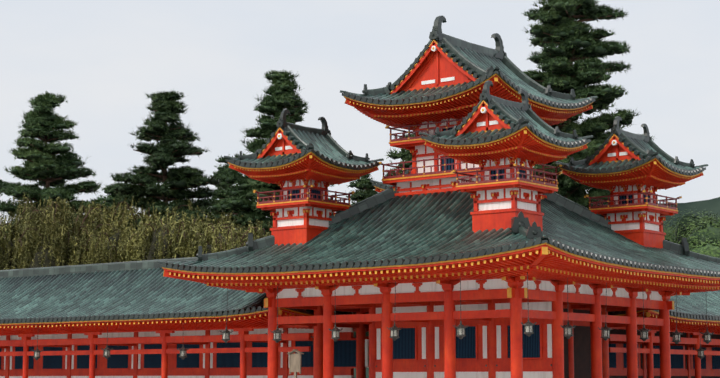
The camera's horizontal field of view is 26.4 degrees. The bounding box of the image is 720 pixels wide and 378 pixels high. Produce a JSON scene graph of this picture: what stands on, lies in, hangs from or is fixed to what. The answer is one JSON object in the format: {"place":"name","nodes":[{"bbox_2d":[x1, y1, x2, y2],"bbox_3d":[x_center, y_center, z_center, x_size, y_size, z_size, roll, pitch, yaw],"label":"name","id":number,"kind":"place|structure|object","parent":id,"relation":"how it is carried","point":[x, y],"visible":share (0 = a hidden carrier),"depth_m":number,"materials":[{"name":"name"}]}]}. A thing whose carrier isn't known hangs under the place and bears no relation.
{"place":"outdoors","nodes":[
{"label":"outdoors","id":0,"kind":"place"},
{"bbox_2d":[0,0,719,228],"label":"sky","id":1,"kind":"structure","parent":0,"point":[104,56],"materials":[{"name":"white"}]},
{"bbox_2d":[354,197,719,377],"bbox_3d":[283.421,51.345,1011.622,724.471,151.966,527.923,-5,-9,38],"label":"hill","id":2,"kind":"structure","parent":0,"point":[711,206],"depth_m":993.53,"materials":[{"name":"green plant"}]},
{"label":"ground","id":3,"kind":"structure","parent":0,"visible":0},
{"bbox_2d":[0,212,70,269],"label":"weeping tree","id":4,"kind":"object","parent":3,"relation":"on","point":[3,247],"visible":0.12,"depth_m":99.30,"materials":[{"name":"green plant"}]},
{"bbox_2d":[0,192,75,244],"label":"weeping tree","id":5,"kind":"object","parent":3,"relation":"on","point":[20,209],"depth_m":107.98,"materials":[{"name":"green plant"}]},
{"bbox_2d":[0,90,113,235],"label":"pine","id":6,"kind":"object","parent":3,"relation":"on","point":[47,167],"visible":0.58,"depth_m":110.18,"materials":[{"name":"green plant"}]},
{"bbox_2d":[3,196,124,269],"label":"weeping tree","id":7,"kind":"object","parent":3,"relation":"on","point":[54,242],"visible":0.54,"depth_m":96.23,"materials":[{"name":"green plant"}]},
{"bbox_2d":[26,199,142,240],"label":"weeping tree","id":8,"kind":"object","parent":3,"relation":"on","point":[98,211],"visible":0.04,"depth_m":106.99,"materials":[{"name":"green plant"}]},
{"bbox_2d":[97,184,134,224],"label":"pine","id":9,"kind":"object","parent":3,"relation":"on","point":[109,198],"visible":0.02,"depth_m":132.99,"materials":[{"name":"green plant"}]},
{"bbox_2d":[67,218,164,265],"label":"weeping tree","id":10,"kind":"object","parent":3,"relation":"on","point":[104,250],"visible":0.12,"depth_m":94.75,"materials":[{"name":"green plant"}]},
{"bbox_2d":[79,198,200,245],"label":"weeping tree","id":11,"kind":"object","parent":3,"relation":"on","point":[134,216],"visible":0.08,"depth_m":104.82,"materials":[{"name":"green plant"}]},
{"bbox_2d":[115,208,212,261],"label":"weeping tree","id":12,"kind":"object","parent":3,"relation":"on","point":[148,240],"visible":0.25,"depth_m":92.26,"materials":[{"name":"green plant"}]},
{"bbox_2d":[107,88,221,233],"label":"pine","id":13,"kind":"object","parent":3,"relation":"on","point":[175,137],"visible":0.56,"depth_m":106.65,"materials":[{"name":"green plant"}]},
{"bbox_2d":[0,257,368,377],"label":"corridor","id":14,"kind":"object","parent":3,"relation":"on","point":[148,314],"visible":0.69,"depth_m":75.15,"materials":[{"name":"tile"}]},
{"bbox_2d":[32,336,42,359],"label":"lantern","id":15,"kind":"object","parent":14,"relation":"hanging from","point":[37,351],"visible":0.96,"depth_m":75.90,"materials":[{"name":"paint"}]},
{"bbox_2d":[101,327,112,358],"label":"lantern","id":16,"kind":"object","parent":14,"relation":"hanging from","point":[106,353],"visible":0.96,"depth_m":72.86,"materials":[{"name":"paint"}]},
{"bbox_2d":[177,338,189,358],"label":"lantern","id":17,"kind":"object","parent":14,"relation":"hanging from","point":[183,352],"visible":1,"depth_m":69.83,"materials":[{"name":"paint"}]},
{"bbox_2d":[153,206,263,239],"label":"weeping tree","id":18,"kind":"object","parent":3,"relation":"on","point":[222,219],"visible":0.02,"depth_m":101.44,"materials":[{"name":"green plant"}]},
{"bbox_2d":[155,218,266,258],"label":"weeping tree","id":19,"kind":"object","parent":3,"relation":"on","point":[220,242],"visible":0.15,"depth_m":91.07,"materials":[{"name":"green plant"}]},
{"bbox_2d":[203,155,244,232],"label":"pine","id":20,"kind":"object","parent":3,"relation":"on","point":[219,173],"visible":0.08,"depth_m":126.71,"materials":[{"name":"green plant"}]},
{"bbox_2d":[207,210,264,237],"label":"weeping tree","id":21,"kind":"object","parent":3,"relation":"on","point":[231,213],"depth_m":106.55,"materials":[{"name":"green plant"}]},
{"bbox_2d":[208,219,272,245],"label":"weeping tree","id":22,"kind":"object","parent":3,"relation":"on","point":[257,235],"visible":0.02,"depth_m":95.02,"materials":[{"name":"green plant"}]},
{"bbox_2d":[216,69,334,234],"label":"pine","id":23,"kind":"object","parent":3,"relation":"on","point":[279,98],"visible":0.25,"depth_m":103.65,"materials":[{"name":"green plant"}]},
{"bbox_2d":[287,349,303,377],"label":"notice board","id":24,"kind":"object","parent":3,"relation":"on","point":[295,363],"visible":1,"depth_m":62.24,"materials":[{"name":"paint"}]},
{"bbox_2d":[345,173,378,336],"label":"pine","id":25,"kind":"object","parent":3,"relation":"on","point":[364,185],"visible":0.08,"depth_m":121.91,"materials":[{"name":"green plant"}]},
{"bbox_2d":[370,132,414,208],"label":"pine","id":26,"kind":"object","parent":3,"relation":"on","point":[404,155],"depth_m":99.94,"materials":[{"name":"green plant"}]},
{"bbox_2d":[158,185,719,377],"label":"hall","id":27,"kind":"structure","parent":3,"relation":"on","point":[355,259],"depth_m":61.58,"materials":[{"name":"paint"}]},
{"bbox_2d":[219,288,232,342],"bbox_3d":[-5.591,5.162,64.350,0.606,2.553,0.557,-5,-9,38],"label":"lantern","id":28,"kind":"object","parent":27,"relation":"hanging from","point":[225,335],"visible":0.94,"depth_m":64.13,"materials":[{"name":"paint"}]},
{"bbox_2d":[270,286,284,342],"bbox_3d":[-3.357,4.990,62.573,0.584,2.548,0.600,-5,-9,38],"label":"lantern","id":29,"kind":"object","parent":27,"relation":"hanging from","point":[277,332],"visible":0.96,"depth_m":62.40,"materials":[{"name":"paint"}]},
{"bbox_2d":[224,109,383,245],"bbox_3d":[-2.385,-0.004,65.411,4.981,6.528,4.981,-5,-9,38],"label":"turret","id":30,"kind":"object","parent":27,"relation":"on","point":[304,167],"visible":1,"depth_m":64.57,"materials":[{"name":"paint"}]},
{"bbox_2d":[328,293,342,340],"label":"lantern","id":31,"kind":"object","parent":27,"relation":"hanging from","point":[335,330],"visible":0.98,"depth_m":60.49,"materials":[{"name":"paint"}]},
{"bbox_2d":[387,281,402,340],"bbox_3d":[1.327,4.533,58.877,0.594,2.553,0.594,-5,-9,38],"label":"lantern","id":32,"kind":"object","parent":27,"relation":"hanging from","point":[394,332],"visible":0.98,"depth_m":58.66,"materials":[{"name":"paint"}]},
{"bbox_2d":[370,165,466,267],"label":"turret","id":33,"kind":"object","parent":27,"relation":"on","point":[380,186],"visible":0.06,"depth_m":72.82,"materials":[{"name":"paint"}]},
{"bbox_2d":[453,277,468,338],"bbox_3d":[3.740,4.303,57.071,0.584,2.542,0.600,-5,-9,38],"label":"lantern","id":34,"kind":"object","parent":27,"relation":"hanging from","point":[460,327],"visible":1,"depth_m":56.87,"materials":[{"name":"paint"}]},
{"bbox_2d":[340,15,597,197],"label":"central tower","id":35,"kind":"structure","parent":27,"relation":"on","point":[441,80],"depth_m":65.19,"materials":[{"name":"paint"}]},
{"bbox_2d":[419,80,592,255],"bbox_3d":[5.655,-0.778,59.181,4.981,6.528,4.981,-5,-9,38],"label":"turret","id":36,"kind":"object","parent":27,"relation":"on","point":[506,145],"visible":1,"depth_m":58.34,"materials":[{"name":"paint"}]},
{"bbox_2d":[521,272,535,336],"bbox_3d":[6.071,4.051,55.422,0.605,2.548,0.570,-5,-9,38],"label":"lantern","id":37,"kind":"object","parent":27,"relation":"hanging from","point":[528,327],"visible":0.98,"depth_m":55.21,"materials":[{"name":"paint"}]},
{"bbox_2d":[560,278,575,338],"bbox_3d":[7.795,4.385,57.604,0.599,2.473,0.587,-5,-9,38],"label":"lantern","id":38,"kind":"object","parent":27,"relation":"hanging from","point":[568,330],"visible":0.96,"depth_m":57.40,"materials":[{"name":"paint"}]},
{"bbox_2d":[598,283,613,340],"bbox_3d":[9.579,4.680,59.971,0.543,2.476,0.606,-5,-9,38],"label":"lantern","id":39,"kind":"object","parent":27,"relation":"hanging from","point":[605,333],"visible":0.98,"depth_m":59.75,"materials":[{"name":"paint"}]},
{"bbox_2d":[556,116,707,270],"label":"turret","id":40,"kind":"object","parent":27,"relation":"on","point":[632,173],"visible":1,"depth_m":66.27,"materials":[{"name":"paint"}]},
{"bbox_2d":[639,288,651,341],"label":"lantern","id":41,"kind":"object","parent":27,"relation":"hanging from","point":[644,334],"visible":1,"depth_m":62.18,"materials":[{"name":"paint"}]},
{"bbox_2d":[669,293,683,343],"bbox_3d":[13.292,5.275,64.619,0.551,2.511,0.607,-5,-9,38],"label":"lantern","id":42,"kind":"object","parent":27,"relation":"hanging from","point":[676,334],"visible":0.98,"depth_m":64.42,"materials":[{"name":"paint"}]},
{"bbox_2d":[700,300,713,343],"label":"lantern","id":43,"kind":"object","parent":27,"relation":"hanging from","point":[707,336],"visible":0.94,"depth_m":66.70,"materials":[{"name":"paint"}]},
{"bbox_2d":[522,0,655,216],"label":"pine","id":44,"kind":"object","parent":3,"relation":"on","point":[574,62],"visible":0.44,"depth_m":98.47,"materials":[{"name":"green plant"}]},
{"bbox_2d":[608,290,719,377],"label":"corridor","id":45,"kind":"object","parent":3,"relation":"on","point":[686,361],"visible":0.29,"depth_m":75.45,"materials":[{"name":"paint"}]},
{"bbox_2d":[695,329,705,358],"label":"lantern","id":46,"kind":"object","parent":45,"relation":"hanging from","point":[700,350],"visible":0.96,"depth_m":72.76,"materials":[{"name":"paint"}]},
{"bbox_2d":[663,221,676,243],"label":"broadleaf tree","id":47,"kind":"object","parent":3,"relation":"on","point":[666,229],"depth_m":121.84,"materials":[{"name":"green plant"}]},
{"bbox_2d":[663,207,719,243],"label":"broadleaf tree","id":48,"kind":"object","parent":3,"relation":"on","point":[685,219],"visible":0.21,"depth_m":108.23,"materials":[{"name":"leaves"},{"name":"bark"}]},
{"bbox_2d":[669,214,719,248],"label":"broadleaf tree","id":49,"kind":"object","parent":3,"relation":"on","point":[703,232],"visible":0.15,"depth_m":92.69,"materials":[{"name":"leaves"},{"name":"bark"}]},
{"bbox_2d":[689,238,719,257],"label":"broadleaf tree","id":50,"kind":"object","parent":3,"relation":"on","point":[710,250],"visible":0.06,"depth_m":88.91,"materials":[{"name":"green plant"}]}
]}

